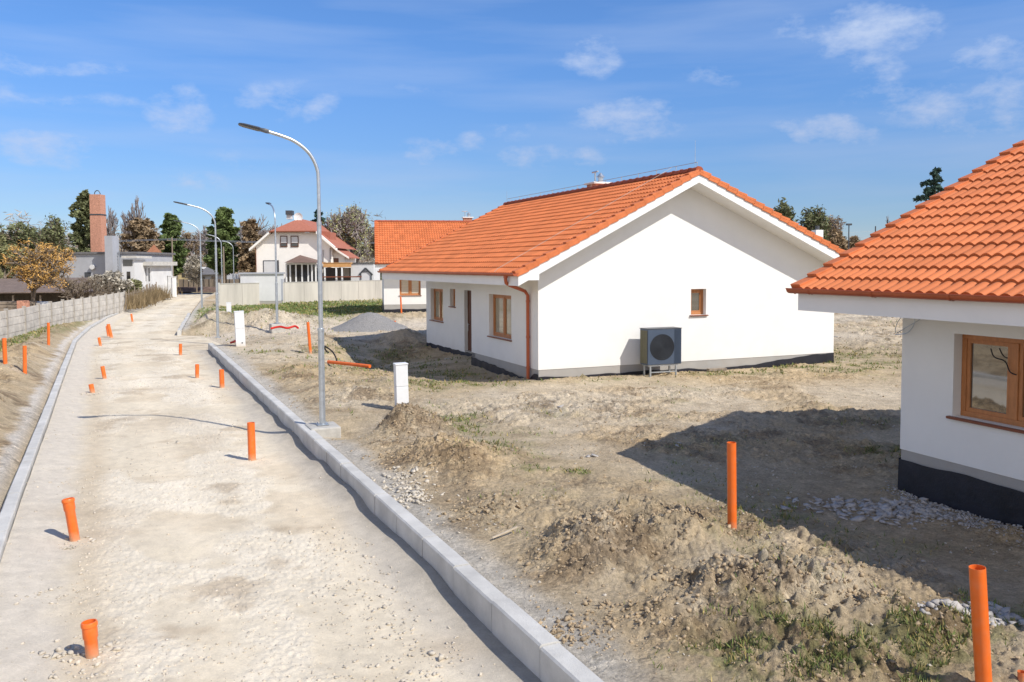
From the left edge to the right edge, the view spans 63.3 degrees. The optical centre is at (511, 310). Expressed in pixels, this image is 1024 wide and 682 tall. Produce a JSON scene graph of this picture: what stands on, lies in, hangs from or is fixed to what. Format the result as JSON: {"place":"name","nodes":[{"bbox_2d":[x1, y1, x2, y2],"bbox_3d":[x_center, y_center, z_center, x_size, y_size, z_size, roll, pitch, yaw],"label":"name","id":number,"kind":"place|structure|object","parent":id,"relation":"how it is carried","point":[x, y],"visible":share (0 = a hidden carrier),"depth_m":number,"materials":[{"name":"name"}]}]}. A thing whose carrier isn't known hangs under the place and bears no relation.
{"place":"outdoors","nodes":[
{"label":"outdoors","id":0,"kind":"place"},
{"bbox_2d":[177,287,215,291],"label":"embankment","id":1,"kind":"structure","parent":0,"point":[193,289],"depth_m":111.04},
{"bbox_2d":[158,212,190,275],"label":"pine tree","id":2,"kind":"object","parent":1,"relation":"on","point":[169,226],"visible":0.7,"depth_m":111.06,"materials":[{"name":"green plant"}]},
{"bbox_2d":[0,293,541,681],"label":"road","id":3,"kind":"structure","parent":0,"point":[36,538],"depth_m":10.15,"materials":[{"name":"stone"}]},
{"bbox_2d":[167,237,176,276],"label":"utility pole","id":4,"kind":"object","parent":3,"relation":"on","point":[171,240],"visible":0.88,"depth_m":99.67,"materials":[{"name":"grey wood"}]},
{"bbox_2d":[187,239,371,243],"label":"overhead wire","id":5,"kind":"object","parent":4,"relation":"attached to","point":[255,241],"visible":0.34,"depth_m":99.68,"materials":[{"name":"metal"}]},
{"bbox_2d":[173,201,220,337],"bbox_3d":[-14.032,-1.778,37.009,1.840,6.070,0.260,-2,3,-25],"label":"street lamp","id":6,"kind":"object","parent":3,"relation":"on","point":[217,306],"visible":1,"depth_m":37.33,"materials":[{"name":"metal"}]},
{"bbox_2d":[0,392,482,681],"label":"loose stones","id":7,"kind":"object","parent":3,"relation":"on","point":[57,655],"visible":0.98,"depth_m":7.88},
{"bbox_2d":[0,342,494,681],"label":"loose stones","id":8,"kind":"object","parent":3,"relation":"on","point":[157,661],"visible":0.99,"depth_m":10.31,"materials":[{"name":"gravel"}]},
{"bbox_2d":[249,210,359,281],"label":"two storey house","id":9,"kind":"structure","parent":0,"point":[297,236],"depth_m":84.80,"materials":[{"name":"white render"},{"name":"red tile"}]},
{"bbox_2d":[263,260,278,271],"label":"window","id":10,"kind":"structure","parent":9,"relation":"in","point":[268,265],"depth_m":84.81,"materials":[{"name":"grey metal"}]},
{"bbox_2d":[280,236,287,246],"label":"window","id":11,"kind":"structure","parent":9,"relation":"in","point":[283,239],"depth_m":84.64,"materials":[{"name":"white glass"}]},
{"bbox_2d":[291,236,298,246],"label":"window","id":12,"kind":"structure","parent":9,"relation":"in","point":[294,239],"depth_m":84.64,"materials":[{"name":"white glass"}]},
{"bbox_2d":[0,270,1023,681],"bbox_3d":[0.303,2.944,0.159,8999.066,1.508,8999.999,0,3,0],"label":"ground","id":13,"kind":"structure","parent":0,"point":[636,490],"depth_m":12.10,"materials":[{"name":"soil"}]},
{"bbox_2d":[2,338,7,363],"bbox_3d":[-15.449,1.500,25.291,0.126,1.306,0.120,0,3,0],"label":"drain pipe","id":14,"kind":"object","parent":13,"relation":"on","point":[4,346],"visible":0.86,"depth_m":25.23,"materials":[{"name":"orange plastic"}]},
{"bbox_2d":[0,493,20,561],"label":"kerb","id":15,"kind":"structure","parent":13,"relation":"on","point":[9,510],"depth_m":11.12,"materials":[{"name":"concrete"}]},
{"bbox_2d":[0,301,36,310],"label":"lumber stack","id":16,"kind":"object","parent":13,"relation":"on","point":[10,305],"visible":0.32,"depth_m":49.75,"materials":[{"name":"brown wood"}]},
{"bbox_2d":[0,234,37,278],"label":"bush","id":17,"kind":"object","parent":13,"relation":"on","point":[6,253],"visible":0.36,"depth_m":74.99,"materials":[{"name":"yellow plant"}]},
{"bbox_2d":[17,300,29,308],"bbox_3d":[-28.887,0.050,49.068,0.440,1.250,0.600,0,3,0],"label":"brick pile","id":18,"kind":"object","parent":13,"relation":"on","point":[21,303],"visible":0.45,"depth_m":48.76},
{"bbox_2d":[23,346,26,373],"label":"drain pipe","id":19,"kind":"object","parent":13,"relation":"on","point":[25,359],"visible":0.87,"depth_m":24.93,"materials":[{"name":"orange plastic"}]},
{"bbox_2d":[7,418,47,498],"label":"kerb","id":20,"kind":"structure","parent":13,"relation":"on","point":[22,476],"depth_m":14.37,"materials":[{"name":"concrete"}]},
{"bbox_2d":[0,237,76,305],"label":"tree","id":21,"kind":"object","parent":13,"relation":"on","point":[47,263],"visible":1,"depth_m":49.59,"materials":[{"name":"orange plant"}]},
{"bbox_2d":[0,221,81,274],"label":"oak tree","id":22,"kind":"object","parent":13,"relation":"on","point":[20,235],"visible":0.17,"depth_m":86.92,"materials":[{"name":"green plant"}]},
{"bbox_2d":[47,323,49,344],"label":"drain pipe","id":23,"kind":"object","parent":13,"relation":"on","point":[48,333],"visible":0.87,"depth_m":34.61,"materials":[{"name":"orange plastic"}]},
{"bbox_2d":[25,213,75,255],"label":"thorn tree","id":24,"kind":"object","parent":13,"relation":"on","point":[55,234],"visible":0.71,"depth_m":82.91,"materials":[{"name":"green plant"}]},
{"bbox_2d":[40,365,66,423],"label":"kerb","id":25,"kind":"structure","parent":13,"relation":"on","point":[48,409],"depth_m":21.61,"materials":[{"name":"concrete"}]},
{"bbox_2d":[0,277,107,302],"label":"shed","id":26,"kind":"structure","parent":13,"relation":"on","point":[12,289],"depth_m":70.52,"materials":[{"name":"brown wood"}]},
{"bbox_2d":[0,291,125,339],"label":"concrete fence","id":27,"kind":"object","parent":13,"relation":"on","point":[20,321],"visible":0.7,"depth_m":45.59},
{"bbox_2d":[62,340,76,367],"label":"kerb","id":28,"kind":"structure","parent":13,"relation":"on","point":[68,357],"depth_m":32.06,"materials":[{"name":"concrete"}]},
{"bbox_2d":[61,497,79,541],"bbox_3d":[-5.671,2.761,10.690,0.228,0.694,0.154,0,3,0],"label":"drain pipe","id":29,"kind":"object","parent":13,"relation":"on","point":[69,507],"visible":0.93,"depth_m":10.64,"materials":[{"name":"orange plastic"}]},
{"bbox_2d":[50,274,91,298],"bbox_3d":[-30.939,-1.166,57.820,2.674,2.792,2.575,-3,4,-39],"label":"bare shrub","id":30,"kind":"object","parent":13,"relation":"on","point":[70,288],"visible":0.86,"depth_m":57.64,"materials":[{"name":"brown plant"}]},
{"bbox_2d":[67,189,90,251],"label":"pine tree","id":31,"kind":"object","parent":13,"relation":"on","point":[80,235],"visible":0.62,"depth_m":98.89,"materials":[{"name":"green plant"}]},
{"bbox_2d":[73,327,89,341],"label":"kerb","id":32,"kind":"structure","parent":13,"relation":"on","point":[82,333],"depth_m":41.68,"materials":[{"name":"concrete"}]},
{"bbox_2d":[80,619,98,658],"bbox_3d":[-3.820,3.041,7.523,0.154,0.454,0.141,0,3,0],"label":"drain pipe","id":33,"kind":"object","parent":13,"relation":"on","point":[89,627],"visible":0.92,"depth_m":7.47,"materials":[{"name":"orange plastic"}]},
{"bbox_2d":[74,275,114,296],"bbox_3d":[-30.418,-1.270,60.629,2.444,2.675,2.592,0,3,-2],"label":"bare shrub","id":34,"kind":"object","parent":13,"relation":"on","point":[88,281],"visible":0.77,"depth_m":60.25,"materials":[{"name":"brown plant"}]},
{"bbox_2d":[89,190,106,251],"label":"brick chimney","id":35,"kind":"object","parent":13,"relation":"on","point":[98,228],"visible":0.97,"depth_m":92.06,"materials":[{"name":"orange brick"}]},
{"bbox_2d":[87,270,134,293],"bbox_3d":[-31.716,-1.703,65.510,3.577,3.037,3.067,2,4,33],"label":"bush","id":36,"kind":"object","parent":13,"relation":"on","point":[116,280],"visible":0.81,"depth_m":64.87,"materials":[{"name":"white plant"}]},
{"bbox_2d":[59,236,175,290],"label":"factory building","id":37,"kind":"structure","parent":13,"relation":"on","point":[87,264],"depth_m":84.84,"materials":[{"name":"grey metal"}]},
{"bbox_2d":[106,206,132,251],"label":"bare tree","id":38,"kind":"object","parent":13,"relation":"on","point":[111,220],"visible":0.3,"depth_m":109.61,"materials":[{"name":"grey plant"}]},
{"bbox_2d":[120,211,131,251],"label":"bare tree","id":39,"kind":"object","parent":13,"relation":"on","point":[122,215],"visible":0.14,"depth_m":113.61,"materials":[{"name":"grey plant"}]},
{"bbox_2d":[125,278,142,292],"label":"bush","id":40,"kind":"object","parent":13,"relation":"on","point":[138,283],"visible":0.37,"depth_m":71.50,"materials":[{"name":"green plant"}]},
{"bbox_2d":[125,195,147,225],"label":"bare tree","id":41,"kind":"object","parent":13,"relation":"on","point":[135,215],"visible":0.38,"depth_m":110.62,"materials":[{"name":"grey plant"}]},
{"bbox_2d":[125,282,156,310],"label":"picket fence","id":42,"kind":"object","parent":13,"relation":"on","point":[134,292],"visible":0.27,"depth_m":68.29,"materials":[{"name":"brown wood"}]},
{"bbox_2d":[119,217,165,251],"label":"deciduous tree","id":43,"kind":"object","parent":13,"relation":"on","point":[140,230],"visible":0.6,"depth_m":106.92,"materials":[{"name":"brown plant"}]},
{"bbox_2d":[121,256,176,292],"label":"factory annex","id":44,"kind":"object","parent":13,"relation":"on","point":[144,272],"visible":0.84,"depth_m":83.84,"materials":[{"name":"paint"}]},
{"bbox_2d":[123,259,132,265],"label":"window","id":45,"kind":"structure","parent":44,"relation":"in","point":[126,262],"depth_m":81.32,"materials":[{"name":"grey glass"}]},
{"bbox_2d":[122,284,182,309],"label":"dry weeds","id":46,"kind":"object","parent":13,"relation":"on","point":[140,299],"visible":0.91,"depth_m":69.22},
{"bbox_2d":[167,275,172,296],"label":"gate post","id":47,"kind":"object","parent":13,"relation":"on","point":[169,282],"visible":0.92,"depth_m":87.81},
{"bbox_2d":[172,277,176,296],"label":"gate post","id":48,"kind":"object","parent":13,"relation":"on","point":[174,290],"visible":0.99,"depth_m":87.84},
{"bbox_2d":[177,313,190,335],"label":"kerb","id":49,"kind":"structure","parent":13,"relation":"on","point":[180,328],"depth_m":46.24,"materials":[{"name":"concrete"}]},
{"bbox_2d":[173,220,202,307],"bbox_3d":[-22.464,-3.209,57.643,1.840,6.070,0.260,-1,3,-19],"label":"street lamp","id":50,"kind":"object","parent":13,"relation":"on","point":[200,264],"visible":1,"depth_m":57.90,"materials":[{"name":"metal"}]},
{"bbox_2d":[179,229,206,259],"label":"bare tree","id":51,"kind":"object","parent":13,"relation":"on","point":[192,245],"visible":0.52,"depth_m":150.41,"materials":[{"name":"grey plant"}]},
{"bbox_2d":[183,255,203,291],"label":"blossom tree","id":52,"kind":"object","parent":13,"relation":"on","point":[191,267],"visible":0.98,"depth_m":103.80,"materials":[{"name":"white plant"}]},
{"bbox_2d":[195,225,212,254],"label":"bare tree","id":53,"kind":"object","parent":13,"relation":"on","point":[203,240],"visible":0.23,"depth_m":138.91,"materials":[{"name":"grey plant"}]},
{"bbox_2d":[179,279,239,286],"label":"board fence","id":54,"kind":"object","parent":13,"relation":"on","point":[205,283],"visible":0.32,"depth_m":115.95,"materials":[{"name":"brown wood"}]},
{"bbox_2d":[201,233,222,282],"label":"street lamp","id":55,"kind":"object","parent":13,"relation":"on","point":[221,257],"visible":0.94,"depth_m":76.80,"materials":[{"name":"metal"}]},
{"bbox_2d":[198,267,238,278],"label":"cottage","id":56,"kind":"structure","parent":13,"relation":"on","point":[208,273],"depth_m":122.13,"materials":[{"name":"grey"}]},
{"bbox_2d":[219,369,224,387],"bbox_3d":[-8.457,2.053,24.190,0.149,0.658,0.140,0,3,0],"label":"drain pipe","id":57,"kind":"object","parent":13,"relation":"on","point":[221,379],"visible":0.85,"depth_m":24.13,"materials":[{"name":"orange plastic"}]},
{"bbox_2d":[203,206,242,282],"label":"pine tree","id":58,"kind":"object","parent":13,"relation":"on","point":[226,230],"visible":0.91,"depth_m":103.74,"materials":[{"name":"green plant"}]},
{"bbox_2d":[234,221,242,278],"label":"bare tree","id":59,"kind":"object","parent":13,"relation":"on","point":[240,232],"visible":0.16,"depth_m":130.55,"materials":[{"name":"grey plant"}]},
{"bbox_2d":[233,311,245,346],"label":"meter pillar","id":60,"kind":"structure","parent":13,"relation":"on","point":[239,324],"depth_m":33.33,"materials":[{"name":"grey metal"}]},
{"bbox_2d":[234,312,244,327],"bbox_3d":[-10.996,0.387,33.457,0.360,0.656,0.324,-3,4,-23],"label":"door","id":61,"kind":"structure","parent":60,"relation":"in","point":[238,316],"depth_m":33.31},
{"bbox_2d":[236,218,261,271],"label":"tree","id":62,"kind":"object","parent":13,"relation":"on","point":[247,257],"visible":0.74,"depth_m":103.04,"materials":[{"name":"brown plant"}]},
{"bbox_2d":[247,422,255,460],"bbox_3d":[-4.732,2.448,15.085,0.147,0.821,0.136,0,3,0],"label":"drain pipe","id":63,"kind":"object","parent":13,"relation":"on","point":[251,441],"visible":0.87,"depth_m":15.03,"materials":[{"name":"orange plastic"}]},
{"bbox_2d":[249,214,271,238],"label":"bare tree","id":64,"kind":"object","parent":13,"relation":"on","point":[263,233],"visible":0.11,"depth_m":124.66,"materials":[{"name":"grey plant"}]},
{"bbox_2d":[238,272,284,304],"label":"utility kiosk","id":65,"kind":"object","parent":13,"relation":"on","point":[265,281],"visible":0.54,"depth_m":70.06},
{"bbox_2d":[266,202,285,332],"bbox_3d":[-11.962,-2.138,41.521,0.680,6.620,2.030,-2,4,-28],"label":"street lamp","id":66,"kind":"object","parent":13,"relation":"on","point":[277,330],"visible":0.96,"depth_m":40.87,"materials":[{"name":"metal"}]},
{"bbox_2d":[238,123,340,437],"bbox_3d":[-4.334,-0.361,16.185,1.783,6.388,0.656,-2,3,-25],"label":"street lamp","id":67,"kind":"object","parent":13,"relation":"on","point":[323,427],"visible":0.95,"depth_m":16.38,"materials":[{"name":"metal"}]},
{"bbox_2d":[218,280,381,305],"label":"boundary wall","id":68,"kind":"structure","parent":13,"relation":"on","point":[242,293],"depth_m":73.74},
{"bbox_2d":[284,255,326,281],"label":"conservatory","id":69,"kind":"object","parent":13,"relation":"on","point":[300,268],"visible":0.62,"depth_m":80.94,"materials":[{"name":"white glass"}]},
{"bbox_2d":[306,322,311,353],"bbox_3d":[-7.543,1.077,30.881,0.195,1.280,0.110,0,3,0],"label":"drain pipe","id":70,"kind":"object","parent":13,"relation":"on","point":[309,338],"visible":0.86,"depth_m":30.84,"materials":[{"name":"orange plastic"}]},
{"bbox_2d":[310,209,325,225],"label":"spruce tree","id":71,"kind":"object","parent":13,"relation":"on","point":[323,219],"visible":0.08,"depth_m":107.32,"materials":[{"name":"green plant"}]},
{"bbox_2d":[322,262,361,280],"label":"pergola","id":72,"kind":"object","parent":13,"relation":"on","point":[337,274],"visible":0.6,"depth_m":84.30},
{"bbox_2d":[316,201,373,262],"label":"willow tree","id":73,"kind":"object","parent":13,"relation":"on","point":[352,225],"visible":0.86,"depth_m":95.22,"materials":[{"name":"grey plant"}]},
{"bbox_2d":[327,360,370,367],"bbox_3d":[-5.175,1.702,26.287,2.004,0.109,0.109,2,4,39],"label":"drain pipe","id":74,"kind":"object","parent":13,"relation":"on","point":[349,364],"visible":1,"depth_m":26.21,"materials":[{"name":"orange plastic"}]},
{"bbox_2d":[351,262,379,280],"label":"outbuilding","id":75,"kind":"structure","parent":13,"relation":"on","point":[366,271],"depth_m":81.91,"materials":[{"name":"white paint"}]},
{"bbox_2d":[364,225,374,261],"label":"bare tree","id":76,"kind":"object","parent":13,"relation":"on","point":[372,240],"visible":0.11,"depth_m":130.16,"materials":[{"name":"grey plant"}]},
{"bbox_2d":[331,312,408,331],"bbox_3d":[-7.125,0.593,41.585,5.200,0.998,4.000,-1,3,-14],"label":"gravel heap","id":77,"kind":"object","parent":13,"relation":"on","point":[369,322],"visible":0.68,"depth_m":40.77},
{"bbox_2d":[393,362,408,404],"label":"meter pillar","id":78,"kind":"structure","parent":13,"relation":"on","point":[401,393],"depth_m":18.28,"materials":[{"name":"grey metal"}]},
{"bbox_2d":[393,364,407,386],"bbox_3d":[-2.462,1.435,18.380,0.270,0.475,0.243,-3,4,-20],"label":"door","id":79,"kind":"structure","parent":78,"relation":"in","point":[400,371],"depth_m":18.27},
{"bbox_2d":[208,343,603,681],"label":"kerb","id":80,"kind":"structure","parent":13,"relation":"on","point":[538,650],"depth_m":8.92,"materials":[{"name":"concrete"}]},
{"bbox_2d":[371,463,443,508],"bbox_3d":[-1.548,2.663,12.115,1.181,0.567,2.138,-1,3,-19],"label":"rubble","id":81,"kind":"object","parent":13,"relation":"on","point":[416,493],"visible":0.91,"depth_m":11.91,"materials":[{"name":"stone"}]},
{"bbox_2d":[374,211,472,312],"bbox_3d":[-2.838,-3.324,59.102,13.720,7.460,12.701,-1,3,-9],"label":"bungalow","id":82,"kind":"object","parent":13,"relation":"on","point":[395,240],"visible":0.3,"depth_m":54.31,"materials":[{"name":"orange tile"}]},
{"bbox_2d":[399,280,421,295],"bbox_3d":[-6.544,-1.493,53.317,1.450,1.135,0.270,-1,3,-9],"label":"window","id":83,"kind":"structure","parent":82,"relation":"in","point":[407,287],"depth_m":53.38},
{"bbox_2d":[0,210,849,281],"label":"woodland","id":84,"kind":"object","parent":13,"relation":"on","point":[240,271],"visible":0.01,"depth_m":176.20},
{"bbox_2d":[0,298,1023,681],"bbox_3d":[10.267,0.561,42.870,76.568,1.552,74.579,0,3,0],"label":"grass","id":85,"kind":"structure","parent":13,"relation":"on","point":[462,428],"depth_m":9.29,"materials":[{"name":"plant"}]},
{"bbox_2d":[1,308,1023,681],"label":"soil clods","id":86,"kind":"object","parent":13,"relation":"on","point":[861,574],"visible":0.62,"depth_m":8.96,"materials":[{"name":"soil"}]},
{"bbox_2d":[183,311,1022,678],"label":"scattered stones","id":87,"kind":"object","parent":13,"relation":"on","point":[651,489],"visible":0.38,"depth_m":11.52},
{"bbox_2d":[377,162,845,379],"bbox_3d":[3.033,-1.468,30.500,12.701,7.500,14.340,-2,3,-23],"label":"bungalow","id":88,"kind":"object","parent":13,"relation":"on","point":[591,279],"visible":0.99,"depth_m":24.75,"materials":[{"name":"paint"}]},
{"bbox_2d":[430,289,443,322],"bbox_3d":[-2.960,-0.205,33.431,0.270,1.325,1.700,-2,3,-23],"label":"window","id":89,"kind":"structure","parent":88,"relation":"in","point":[438,293],"depth_m":33.73,"materials":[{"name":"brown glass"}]},
{"bbox_2d":[468,290,471,350],"bbox_3d":[-1.361,0.513,29.878,0.132,2.450,1.350,-2,3,-23],"label":"door","id":90,"kind":"structure","parent":88,"relation":"in","point":[469,292],"depth_m":30.33,"materials":[{"name":"wood"}]},
{"bbox_2d":[487,294,511,341],"bbox_3d":[-0.301,0.199,25.197,0.270,1.345,1.870,-2,3,-23],"label":"window","id":91,"kind":"structure","parent":88,"relation":"in","point":[501,303],"depth_m":25.43,"materials":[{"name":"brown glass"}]},
{"bbox_2d":[689,289,708,315],"bbox_3d":[5.518,-0.234,24.751,0.640,0.805,0.270,-2,3,-23],"label":"window","id":92,"kind":"structure","parent":88,"relation":"in","point":[696,294],"depth_m":24.85,"materials":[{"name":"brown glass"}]},
{"bbox_2d":[336,402,912,649],"bbox_3d":[-0.166,2.480,11.775,3.917,0.970,11.177,-2,3,-25],"label":"clod pile","id":93,"kind":"object","parent":13,"relation":"on","point":[646,608],"visible":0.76,"depth_m":8.01,"materials":[{"name":"soil"}]},
{"bbox_2d":[640,327,680,376],"bbox_3d":[4.158,1.238,23.798,1.128,1.499,0.851,-1,3,-21],"label":"heat pump","id":94,"kind":"object","parent":13,"relation":"on","point":[660,346],"visible":1,"depth_m":23.40,"materials":[{"name":"grey metal"}]},
{"bbox_2d":[534,336,850,457],"bbox_3d":[6.845,1.747,25.548,5.423,0.137,26.151,1,3,25],"label":"rubble","id":95,"kind":"object","parent":13,"relation":"on","point":[588,456],"visible":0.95,"depth_m":14.76,"materials":[{"name":"stone"}]},
{"bbox_2d":[727,441,736,528],"bbox_3d":[2.650,2.193,10.001,0.131,1.214,0.110,0,3,0],"label":"drain pipe","id":96,"kind":"object","parent":13,"relation":"on","point":[731,489],"visible":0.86,"depth_m":9.96,"materials":[{"name":"orange plastic"}]},
{"bbox_2d":[773,197,795,221],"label":"tree","id":97,"kind":"object","parent":13,"relation":"on","point":[785,210],"visible":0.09,"depth_m":69.37,"materials":[{"name":"green plant"}]},
{"bbox_2d":[796,204,832,240],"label":"tree","id":98,"kind":"object","parent":13,"relation":"on","point":[818,217],"visible":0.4,"depth_m":70.89,"materials":[{"name":"green plant"}]},
{"bbox_2d":[811,226,822,236],"bbox_3d":[21.294,-3.146,60.864,8.600,5.893,6.600,-1,3,-11],"label":"chimney","id":99,"kind":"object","parent":13,"relation":"on","point":[817,231],"depth_m":58.61,"materials":[{"name":"paint"}]},
{"bbox_2d":[826,214,846,233],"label":"bare tree","id":100,"kind":"object","parent":13,"relation":"on","point":[835,225],"visible":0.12,"depth_m":95.44,"materials":[{"name":"grey plant"}]},
{"bbox_2d":[826,229,861,249],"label":"bush","id":101,"kind":"object","parent":13,"relation":"on","point":[838,239],"visible":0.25,"depth_m":85.01,"materials":[{"name":"brown plant"}]},
{"bbox_2d":[767,493,1023,626],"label":"rubble","id":102,"kind":"object","parent":13,"relation":"on","point":[884,510],"visible":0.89,"depth_m":10.62,"materials":[{"name":"concrete"}]},
{"bbox_2d":[785,140,1023,528],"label":"bungalow","id":103,"kind":"object","parent":13,"relation":"on","point":[941,273],"visible":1,"depth_m":10.94,"materials":[{"name":"orange tile"}]},
{"bbox_2d":[946,334,1023,433],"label":"window","id":104,"kind":"structure","parent":103,"relation":"in","point":[989,392],"depth_m":10.55,"materials":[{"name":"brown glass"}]},
{"bbox_2d":[913,166,943,201],"bbox_3d":[31.130,-5.115,60.029,7.922,10.453,9.109,1,3,25],"label":"spruce tree","id":105,"kind":"object","parent":13,"relation":"on","point":[935,187],"visible":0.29,"depth_m":59.47,"materials":[{"name":"green plant"}]},
{"bbox_2d":[878,484,1023,545],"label":"gravel bed","id":106,"kind":"object","parent":13,"relation":"on","point":[985,520],"visible":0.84,"depth_m":10.48,"materials":[{"name":"stone gravel"}]},
{"bbox_2d":[968,564,991,681],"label":"drain pipe","id":107,"kind":"object","parent":13,"relation":"on","point":[980,622],"visible":1,"depth_m":6.10,"materials":[{"name":"orange plastic"}]},
{"bbox_2d":[1017,670,1023,681],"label":"drain pipe","id":108,"kind":"object","parent":13,"relation":"on","point":[1020,675],"visible":1,"depth_m":6.31,"materials":[{"name":"orange plastic"}]},
{"bbox_2d":[0,0,1023,261],"label":"sky","id":109,"kind":"structure","parent":0,"point":[404,109],"materials":[{"name":"blue"}]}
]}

